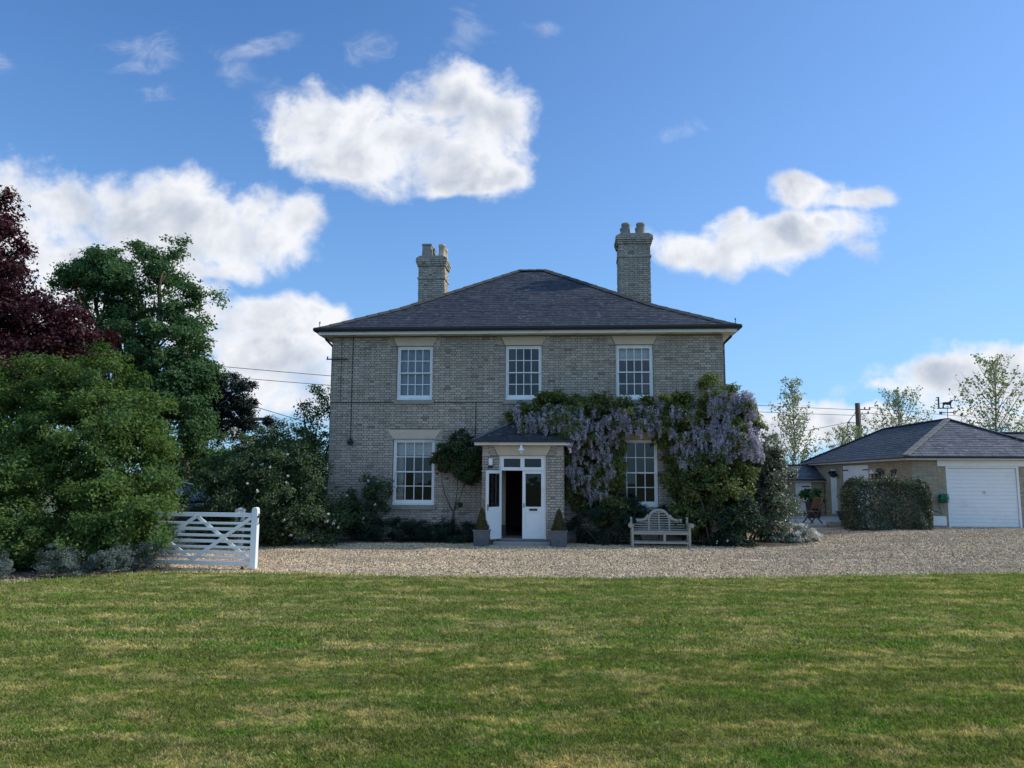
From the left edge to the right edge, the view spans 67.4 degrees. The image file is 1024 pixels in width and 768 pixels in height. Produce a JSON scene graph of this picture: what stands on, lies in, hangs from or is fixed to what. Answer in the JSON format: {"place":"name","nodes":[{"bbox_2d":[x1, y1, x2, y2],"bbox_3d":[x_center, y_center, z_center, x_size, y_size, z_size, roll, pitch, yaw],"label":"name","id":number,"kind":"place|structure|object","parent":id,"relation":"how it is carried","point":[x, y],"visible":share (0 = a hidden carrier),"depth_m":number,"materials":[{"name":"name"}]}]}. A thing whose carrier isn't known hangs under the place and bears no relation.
{"place":"outdoors","nodes":[
{"label":"outdoors","id":0,"kind":"place"},
{"bbox_2d":[0,548,185,580],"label":"shrub bed","id":1,"kind":"object","parent":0,"point":[21,571],"visible":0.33,"depth_m":15.98,"materials":[{"name":"soil"}]},
{"bbox_2d":[0,550,14,579],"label":"silver shrub","id":2,"kind":"object","parent":1,"relation":"on","point":[5,568],"visible":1,"depth_m":14.43,"materials":[{"name":"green plant"}]},
{"bbox_2d":[32,542,83,577],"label":"silver shrub","id":3,"kind":"object","parent":1,"relation":"on","point":[64,555],"visible":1,"depth_m":15.13,"materials":[{"name":"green plant"}]},
{"bbox_2d":[0,185,121,422],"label":"purple tree","id":4,"kind":"object","parent":1,"relation":"on","point":[51,333],"visible":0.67,"depth_m":22.68,"materials":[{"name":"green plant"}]},
{"bbox_2d":[0,338,189,571],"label":"flowering shrub","id":5,"kind":"object","parent":1,"relation":"on","point":[109,504],"visible":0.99,"depth_m":17.45,"materials":[{"name":"green plant"}]},
{"bbox_2d":[71,543,136,574],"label":"silver shrub","id":6,"kind":"object","parent":1,"relation":"on","point":[93,560],"visible":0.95,"depth_m":15.47,"materials":[{"name":"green plant"}]},
{"bbox_2d":[116,541,173,572],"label":"silver shrub","id":7,"kind":"object","parent":1,"relation":"on","point":[150,561],"visible":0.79,"depth_m":16.12,"materials":[{"name":"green plant"}]},
{"bbox_2d":[0,494,825,522],"bbox_3d":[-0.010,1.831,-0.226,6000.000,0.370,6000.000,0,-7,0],"label":"ground","id":8,"kind":"structure","parent":0,"point":[50,508],"depth_m":44.52,"materials":[{"name":"green plant"}]},
{"bbox_2d":[32,232,233,479],"bbox_3d":[-14.706,-0.267,30.235,8.295,11.924,5.343,0,-7,0],"label":"oak tree","id":9,"kind":"object","parent":8,"relation":"on","point":[94,272],"visible":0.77,"depth_m":29.74,"materials":[{"name":"green plant"}]},
{"bbox_2d":[1,446,326,493],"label":"distant hedgerow","id":10,"kind":"object","parent":8,"relation":"on","point":[205,484],"visible":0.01,"depth_m":87.39,"materials":[{"name":"green plant"}]},
{"bbox_2d":[168,427,286,499],"bbox_3d":[-11.472,3.773,30.855,4.834,4.049,2.822,2,-7,-11],"label":"hawthorn","id":11,"kind":"object","parent":8,"relation":"on","point":[241,437],"visible":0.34,"depth_m":30.49,"materials":[{"name":"green plant"}]},
{"bbox_2d":[179,371,276,480],"bbox_3d":[-12.692,2.718,33.512,4.842,6.783,2.602,-3,-8,24],"label":"dark conifer","id":12,"kind":"object","parent":8,"relation":"on","point":[228,409],"visible":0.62,"depth_m":33.32,"materials":[{"name":"green plant"}]},
{"bbox_2d":[233,507,246,545],"bbox_3d":[-7.320,3.915,20.662,0.250,1.196,0.270,1,-7,-6],"label":"garden urn on pedestal","id":13,"kind":"object","parent":8,"relation":"on","point":[242,510],"visible":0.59,"depth_m":20.59,"materials":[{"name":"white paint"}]},
{"bbox_2d":[223,429,327,515],"bbox_3d":[-8.046,3.432,26.835,4.411,3.746,2.651,-3,-8,23],"label":"garden tree","id":14,"kind":"object","parent":8,"relation":"on","point":[288,440],"visible":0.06,"depth_m":26.86,"materials":[{"name":"green plant"}]},
{"bbox_2d":[231,417,327,472],"bbox_3d":[-9.444,3.640,31.938,4.207,4.600,3.081,0,-7,0],"label":"elder tree","id":15,"kind":"object","parent":8,"relation":"on","point":[281,425],"visible":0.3,"depth_m":31.83,"materials":[{"name":"green plant"}]},
{"bbox_2d":[291,384,329,526],"bbox_3d":[-7.192,2.803,29.304,2.542,5.606,2.398,0,-7,0],"label":"tree","id":16,"kind":"object","parent":8,"relation":"on","point":[316,391],"visible":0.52,"depth_m":29.16,"materials":[{"name":"green plant"}]},
{"bbox_2d":[313,222,741,546],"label":"country house","id":17,"kind":"structure","parent":8,"relation":"on","point":[497,346],"depth_m":23.78,"materials":[{"name":"brick"}]},
{"bbox_2d":[208,392,328,428],"bbox_3d":[-11.005,0.905,33.131,10.778,3.027,0.028,3,-8,-22],"label":"overhead wire","id":18,"kind":"object","parent":17,"relation":"attached to","point":[266,410],"visible":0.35,"depth_m":33.25,"materials":[{"name":"black paint"}]},
{"bbox_2d":[396,455,403,499],"bbox_3d":[-3.483,2.882,23.924,0.220,1.700,0.067,0,-7,4],"label":"curtain","id":19,"kind":"object","parent":17,"relation":"hanging from","point":[400,480],"visible":0.66,"depth_m":23.91,"materials":[{"name":"fabric"}]},
{"bbox_2d":[389,439,435,509],"bbox_3d":[-3.028,2.776,23.633,1.422,2.147,0.250,0,-7,4],"label":"window","id":20,"kind":"structure","parent":17,"relation":"in","point":[404,504],"depth_m":23.63,"materials":[{"name":"white paint"}]},
{"bbox_2d":[394,346,433,403],"bbox_3d":[-3.035,-0.271,24.010,1.252,1.827,0.250,0,-7,4],"label":"window","id":21,"kind":"structure","parent":17,"relation":"in","point":[401,399],"depth_m":24.02,"materials":[{"name":"white paint"}]},
{"bbox_2d":[397,443,431,455],"bbox_3d":[-3.005,2.004,23.920,1.180,0.447,0.020,0,-7,4],"label":"window blind","id":22,"kind":"object","parent":17,"relation":"attached to","point":[410,449],"depth_m":23.91,"materials":[{"name":"fabric"}]},
{"bbox_2d":[401,350,429,394],"bbox_3d":[-3.017,-0.307,24.217,1.010,1.607,0.020,0,-7,4],"label":"window blind","id":23,"kind":"object","parent":17,"relation":"attached to","point":[426,366],"depth_m":24.22,"materials":[{"name":"grey fabric"}]},
{"bbox_2d":[485,470,501,538],"bbox_3d":[-0.497,3.418,21.774,0.106,1.930,0.620,-6,-9,42],"label":"door","id":24,"kind":"structure","parent":17,"relation":"in","point":[493,515],"depth_m":21.80,"materials":[{"name":"white paint"}]},
{"bbox_2d":[503,346,541,403],"bbox_3d":[0.355,-0.283,23.775,1.252,1.827,0.250,0,-7,4],"label":"window","id":25,"kind":"structure","parent":17,"relation":"in","point":[509,399],"depth_m":23.80,"materials":[{"name":"white paint"}]},
{"bbox_2d":[522,471,543,538],"bbox_3d":[0.612,3.453,22.005,0.630,1.930,0.075,0,-7,4],"label":"door","id":26,"kind":"structure","parent":17,"relation":"in","point":[532,481],"depth_m":22.00,"materials":[{"name":"white paint"}]},
{"bbox_2d":[619,348,648,359],"bbox_3d":[3.769,-0.931,23.810,1.010,0.397,0.020,0,-7,4],"label":"window blind","id":27,"kind":"object","parent":17,"relation":"attached to","point":[632,353],"depth_m":23.80,"materials":[{"name":"fabric"}]},
{"bbox_2d":[614,345,655,403],"bbox_3d":[3.747,-0.294,23.540,1.252,1.827,0.250,0,-7,4],"label":"window","id":28,"kind":"structure","parent":17,"relation":"in","point":[634,398],"depth_m":23.57,"materials":[{"name":"white paint"}]},
{"bbox_2d":[616,440,657,511],"bbox_3d":[3.736,2.753,23.164,1.422,2.147,0.250,0,-7,4],"label":"window","id":29,"kind":"structure","parent":17,"relation":"in","point":[651,505],"depth_m":23.17,"materials":[{"name":"white paint"}]},
{"bbox_2d":[502,371,773,541],"bbox_3d":[3.716,2.208,22.666,7.991,5.208,2.294,1,-7,-5],"label":"climbing wisteria","id":30,"kind":"object","parent":17,"relation":"attached to","point":[737,424],"visible":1,"depth_m":22.54,"materials":[{"name":"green plant"}]},
{"bbox_2d":[764,377,823,463],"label":"poplar tree","id":31,"kind":"object","parent":8,"relation":"on","point":[794,447],"visible":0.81,"depth_m":47.95,"materials":[{"name":"green plant"}]},
{"bbox_2d":[785,464,825,514],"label":"outbuilding","id":32,"kind":"structure","parent":8,"relation":"on","point":[810,477],"depth_m":36.83,"materials":[{"name":"brick"}]},
{"bbox_2d":[797,499,806,512],"bbox_3d":[13.990,5.833,36.736,0.658,0.680,0.062,0,-7,4],"label":"stable door","id":33,"kind":"structure","parent":32,"relation":"in","point":[803,506],"depth_m":36.73,"materials":[{"name":"white paint"}]},
{"bbox_2d":[797,484,809,498],"bbox_3d":[13.994,5.136,36.822,0.658,0.705,0.062,0,-7,4],"label":"stable door","id":34,"kind":"structure","parent":32,"relation":"in","point":[800,487],"depth_m":36.83,"materials":[{"name":"white paint"}]},
{"bbox_2d":[819,424,854,452],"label":"poplar tree","id":35,"kind":"object","parent":8,"relation":"on","point":[838,434],"visible":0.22,"depth_m":51.93,"materials":[{"name":"green plant"}]},
{"bbox_2d":[829,421,872,447],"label":"poplar tree","id":36,"kind":"object","parent":8,"relation":"on","point":[853,428],"visible":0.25,"depth_m":45.93,"materials":[{"name":"green plant"}]},
{"bbox_2d":[847,403,870,437],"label":"utility pole","id":37,"kind":"object","parent":8,"relation":"on","point":[857,413],"visible":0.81,"depth_m":48.03,"materials":[{"name":"brown wood"}]},
{"bbox_2d":[222,366,854,409],"bbox_3d":[-1.150,-0.110,40.820,48.100,1.428,0.028,3,-7,-18],"label":"overhead wire","id":38,"kind":"object","parent":37,"relation":"attached to","point":[328,375],"visible":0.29,"depth_m":38.15,"materials":[{"name":"black paint"}]},
{"bbox_2d":[247,378,855,415],"bbox_3d":[-1.152,0.306,40.869,48.038,1.341,0.028,3,-7,-18],"label":"overhead wire","id":39,"kind":"object","parent":37,"relation":"attached to","point":[330,385],"visible":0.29,"depth_m":38.30,"materials":[{"name":"black paint"}]},
{"bbox_2d":[759,422,846,437],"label":"overhead wire","id":40,"kind":"object","parent":37,"relation":"attached to","point":[806,430],"visible":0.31,"depth_m":47.08,"materials":[{"name":"black paint"}]},
{"bbox_2d":[869,407,1021,420],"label":"overhead wire","id":41,"kind":"object","parent":37,"relation":"attached to","point":[940,414],"visible":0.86,"depth_m":49.01,"materials":[{"name":"black paint"}]},
{"bbox_2d":[871,413,1021,429],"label":"overhead wire","id":42,"kind":"object","parent":37,"relation":"attached to","point":[920,419],"visible":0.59,"depth_m":48.62,"materials":[{"name":"black paint"}]},
{"bbox_2d":[854,385,937,430],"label":"poplar tree","id":43,"kind":"object","parent":8,"relation":"on","point":[895,403],"visible":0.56,"depth_m":50.02,"materials":[{"name":"green plant"}]},
{"bbox_2d":[801,418,1023,527],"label":"garage","id":44,"kind":"structure","parent":8,"relation":"on","point":[975,473],"depth_m":27.54,"materials":[{"name":"brick"}]},
{"bbox_2d":[828,469,837,477],"bbox_3d":[14.632,4.079,35.021,0.386,0.390,0.430,4,-8,-28],"label":"hanging basket","id":45,"kind":"object","parent":44,"relation":"attached to","point":[834,475],"visible":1,"depth_m":34.95,"materials":[{"name":"metal"}]},
{"bbox_2d":[832,478,837,513],"bbox_3d":[14.962,5.185,35.517,0.045,1.638,0.736,0,-7,4],"label":"side door","id":46,"kind":"structure","parent":44,"relation":"in","point":[834,481],"depth_m":35.59,"materials":[{"name":"white paint"}]},
{"bbox_2d":[843,465,854,499],"bbox_3d":[14.796,4.688,33.580,0.068,2.230,1.461,0,-7,4],"label":"barn door","id":47,"kind":"structure","parent":44,"relation":"in","point":[848,471],"depth_m":33.74,"materials":[{"name":"white paint"}]},
{"bbox_2d":[855,465,869,517],"bbox_3d":[14.673,4.508,32.125,0.028,2.210,1.457,0,-7,4],"label":"barn door","id":48,"kind":"structure","parent":44,"relation":"in","point":[860,470],"depth_m":32.16,"materials":[{"name":"white paint"}]},
{"bbox_2d":[868,470,877,478],"bbox_3d":[14.463,3.616,30.747,0.170,0.380,0.560,0,-7,4],"label":"wall lantern","id":49,"kind":"object","parent":44,"relation":"attached to","point":[871,472],"depth_m":30.67,"materials":[{"name":"white paint"}]},
{"bbox_2d":[876,468,883,478],"bbox_3d":[14.483,3.534,30.248,0.035,0.439,0.753,0,-7,4],"label":"wheel ornament","id":50,"kind":"object","parent":44,"relation":"attached to","point":[879,474],"visible":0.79,"depth_m":30.19,"materials":[{"name":"metal"}]},
{"bbox_2d":[938,494,948,511],"bbox_3d":[15.262,4.205,27.156,0.295,0.650,0.287,0,-7,4],"label":"hose reel","id":51,"kind":"object","parent":44,"relation":"attached to","point":[943,498],"visible":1,"depth_m":27.12,"materials":[{"name":"green plastic"}]},
{"bbox_2d":[935,397,955,417],"bbox_3d":[17.103,0.976,30.277,0.686,0.930,0.532,-4,-8,29],"label":"weather vane","id":52,"kind":"object","parent":44,"relation":"on","point":[946,403],"visible":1,"depth_m":30.27,"materials":[{"name":"metal"}]},
{"bbox_2d":[948,468,1018,526],"bbox_3d":[16.747,4.037,27.284,2.340,2.070,0.095,0,-7,4],"label":"garage door","id":53,"kind":"structure","parent":44,"relation":"in","point":[979,497],"depth_m":27.29,"materials":[{"name":"white paint"}]},
{"bbox_2d":[946,353,1023,431],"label":"poplar tree","id":54,"kind":"object","parent":8,"relation":"on","point":[994,364],"visible":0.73,"depth_m":42.08,"materials":[{"name":"green plant"}]},
{"bbox_2d":[0,572,1023,767],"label":"lawn","id":55,"kind":"structure","parent":0,"point":[377,645],"depth_m":8.03,"materials":[{"name":"green plant"}]},
{"bbox_2d":[2,569,1023,582],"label":"grass fringe","id":56,"kind":"object","parent":55,"relation":"on","point":[591,578],"depth_m":15.57,"materials":[{"name":"green plant"}]},
{"bbox_2d":[0,0,1023,473],"label":"sky","id":57,"kind":"structure","parent":0,"point":[839,181],"materials":[{"name":"blue"}]},
{"bbox_2d":[32,522,1022,580],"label":"gravel drive","id":58,"kind":"structure","parent":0,"point":[802,529],"depth_m":18.55,"materials":[{"name":"beige gravel"}]},
{"bbox_2d":[154,481,228,537],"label":"shrub","id":59,"kind":"object","parent":58,"relation":"on","point":[182,518],"visible":0.06,"depth_m":23.90,"materials":[{"name":"plant"}]},
{"bbox_2d":[133,507,259,568],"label":"field gate","id":60,"kind":"structure","parent":58,"relation":"on","point":[253,541],"depth_m":16.87,"materials":[{"name":"white paint"}]},
{"bbox_2d":[178,436,354,547],"bbox_3d":[-6.811,3.022,21.614,4.839,3.186,3.184,0,-7,0],"label":"white rose bush","id":61,"kind":"object","parent":58,"relation":"on","point":[276,489],"visible":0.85,"depth_m":21.11,"materials":[{"name":"green plant"}]},
{"bbox_2d":[271,539,463,542],"bbox_3d":[-4.087,4.637,22.715,6.250,0.050,1.600,0,-7,4],"label":"flower bed","id":62,"kind":"object","parent":58,"relation":"on","point":[361,541],"visible":0.46,"depth_m":22.46,"materials":[{"name":"soil"}]},
{"bbox_2d":[334,471,397,539],"bbox_3d":[-4.477,3.689,22.994,2.054,2.226,1.307,0,-7,4],"label":"shrub","id":63,"kind":"object","parent":62,"relation":"on","point":[357,507],"visible":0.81,"depth_m":22.81,"materials":[{"name":"green plant"}]},
{"bbox_2d":[349,517,395,540],"bbox_3d":[-4.234,4.318,22.834,1.627,0.822,0.987,-2,-8,22],"label":"catmint","id":64,"kind":"object","parent":62,"relation":"on","point":[359,535],"visible":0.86,"depth_m":22.62,"materials":[{"name":"green plant"}]},
{"bbox_2d":[377,515,426,540],"bbox_3d":[-3.285,4.322,22.863,1.399,0.848,1.188,-5,-9,38],"label":"catmint","id":65,"kind":"object","parent":62,"relation":"on","point":[400,535],"visible":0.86,"depth_m":22.68,"materials":[{"name":"green plant"}]},
{"bbox_2d":[408,516,450,541],"bbox_3d":[-2.451,4.321,22.714,1.411,0.832,1.081,0,-7,4],"label":"catmint","id":66,"kind":"object","parent":62,"relation":"on","point":[428,534],"visible":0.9,"depth_m":22.58,"materials":[{"name":"green plant"}]},
{"bbox_2d":[428,427,482,537],"bbox_3d":[-1.594,3.019,23.173,1.913,3.435,0.962,0,-7,4],"label":"climbing rose","id":67,"kind":"object","parent":62,"relation":"on","point":[470,459],"visible":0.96,"depth_m":23.07,"materials":[{"name":"green plant"}]},
{"bbox_2d":[437,517,475,543],"bbox_3d":[-1.516,4.327,22.647,1.384,0.793,1.312,-6,-10,43],"label":"catmint","id":68,"kind":"object","parent":62,"relation":"on","point":[466,525],"visible":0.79,"depth_m":22.57,"materials":[{"name":"green plant"}]},
{"bbox_2d":[472,529,490,546],"bbox_3d":[-0.840,4.307,21.498,0.490,0.465,0.490,0,-7,4],"label":"lead planter","id":69,"kind":"object","parent":58,"relation":"on","point":[482,538],"visible":0.88,"depth_m":21.29,"materials":[{"name":"grey metal"}]},
{"bbox_2d":[474,507,489,529],"bbox_3d":[-0.839,3.809,21.560,0.460,0.735,0.451,0,-7,0],"label":"topiary cone","id":70,"kind":"object","parent":69,"relation":"in","point":[481,524],"visible":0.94,"depth_m":21.45,"materials":[{"name":"green plant"}]},
{"bbox_2d":[550,530,567,547],"bbox_3d":[1.305,4.301,21.349,0.490,0.465,0.490,0,-7,4],"label":"lead planter","id":71,"kind":"object","parent":58,"relation":"on","point":[558,539],"visible":0.98,"depth_m":21.14,"materials":[{"name":"grey metal"}]},
{"bbox_2d":[551,508,565,530],"bbox_3d":[1.308,3.812,21.410,0.442,0.720,0.454,0,-7,0],"label":"topiary cone","id":72,"kind":"object","parent":71,"relation":"in","point":[558,523],"visible":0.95,"depth_m":21.31,"materials":[{"name":"green plant"}]},
{"bbox_2d":[628,509,693,547],"bbox_3d":[4.142,4.036,21.495,1.804,1.055,0.645,0,-7,5],"label":"garden bench","id":73,"kind":"object","parent":58,"relation":"on","point":[665,532],"visible":0.98,"depth_m":21.60,"materials":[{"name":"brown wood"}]},
{"bbox_2d":[569,539,808,546],"bbox_3d":[5.283,4.709,22.898,7.254,0.050,2.530,0,-7,0],"label":"flower bed","id":74,"kind":"object","parent":58,"relation":"on","point":[767,544],"visible":0.47,"depth_m":22.17,"materials":[{"name":"soil"}]},
{"bbox_2d":[565,497,647,545],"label":"bed shrub","id":75,"kind":"object","parent":74,"relation":"on","point":[617,527],"visible":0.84,"depth_m":22.17,"materials":[{"name":"green plant"}]},
{"bbox_2d":[612,493,710,541],"bbox_3d":[4.260,3.975,22.469,3.142,1.616,1.259,0,-7,4],"label":"bed shrub","id":76,"kind":"object","parent":74,"relation":"on","point":[665,508],"visible":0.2,"depth_m":22.34,"materials":[{"name":"green plant"}]},
{"bbox_2d":[663,451,757,545],"bbox_3d":[5.726,3.294,22.184,2.713,2.906,1.432,0,-7,4],"label":"shrub","id":77,"kind":"object","parent":74,"relation":"on","point":[722,489],"visible":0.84,"depth_m":21.94,"materials":[{"name":"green plant"}]},
{"bbox_2d":[693,489,767,546],"bbox_3d":[6.162,3.849,21.822,2.087,1.734,1.281,0,-7,4],"label":"dark shrub","id":78,"kind":"object","parent":74,"relation":"on","point":[724,520],"visible":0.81,"depth_m":21.60,"materials":[{"name":"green plant"}]},
{"bbox_2d":[707,431,806,542],"bbox_3d":[7.082,3.185,23.446,3.801,3.441,2.715,0,-7,0],"label":"grey green shrub","id":79,"kind":"object","parent":74,"relation":"on","point":[772,494],"visible":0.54,"depth_m":23.01,"materials":[{"name":"green plant"}]},
{"bbox_2d":[765,522,822,542],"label":"shrub","id":80,"kind":"object","parent":74,"relation":"on","point":[798,533],"visible":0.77,"depth_m":22.89,"materials":[{"name":"plant"}]},
{"bbox_2d":[826,521,842,526],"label":"stone block","id":81,"kind":"structure","parent":58,"relation":"on","point":[833,523],"depth_m":27.69,"materials":[{"name":"grey stone"}]},
{"bbox_2d":[839,474,933,530],"bbox_3d":[12.835,4.024,26.066,2.999,1.935,1.441,0,-7,2],"label":"clipped hedge","id":82,"kind":"object","parent":58,"relation":"on","point":[917,489],"visible":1,"depth_m":25.67,"materials":[{"name":"green plant"}]},
{"bbox_2d":[931,516,946,527],"bbox_3d":[14.800,4.842,26.945,0.700,0.400,0.400,0,-7,4],"label":"white trough","id":83,"kind":"object","parent":58,"relation":"on","point":[940,521],"visible":0.45,"depth_m":26.75,"materials":[{"name":"stone"}]},
{"bbox_2d":[716,531,757,547],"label":"ground cover","id":84,"kind":"object","parent":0,"point":[737,538],"visible":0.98,"depth_m":21.25,"materials":[{"name":"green plant"}]},
{"bbox_2d":[774,516,871,528],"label":"patio","id":85,"kind":"structure","parent":0,"point":[817,522],"depth_m":30.40,"materials":[{"name":"grey stone"}]},
{"bbox_2d":[797,488,826,517],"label":"potted plant","id":86,"kind":"object","parent":85,"relation":"on","point":[805,493],"visible":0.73,"depth_m":32.85,"materials":[{"name":"green plant"}]},
{"bbox_2d":[802,497,823,523],"bbox_3d":[11.254,4.725,28.732,0.679,1.005,0.500,3,-8,-22],"label":"folding chair","id":87,"kind":"object","parent":85,"relation":"on","point":[814,503],"visible":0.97,"depth_m":28.75,"materials":[{"name":"brown wood"}]},
{"bbox_2d":[835,511,862,519],"bbox_3d":[13.626,5.319,30.948,1.080,0.360,1.080,0,-7,0],"label":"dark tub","id":88,"kind":"object","parent":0,"point":[838,513],"visible":0.16,"depth_m":30.86,"materials":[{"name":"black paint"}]}
]}

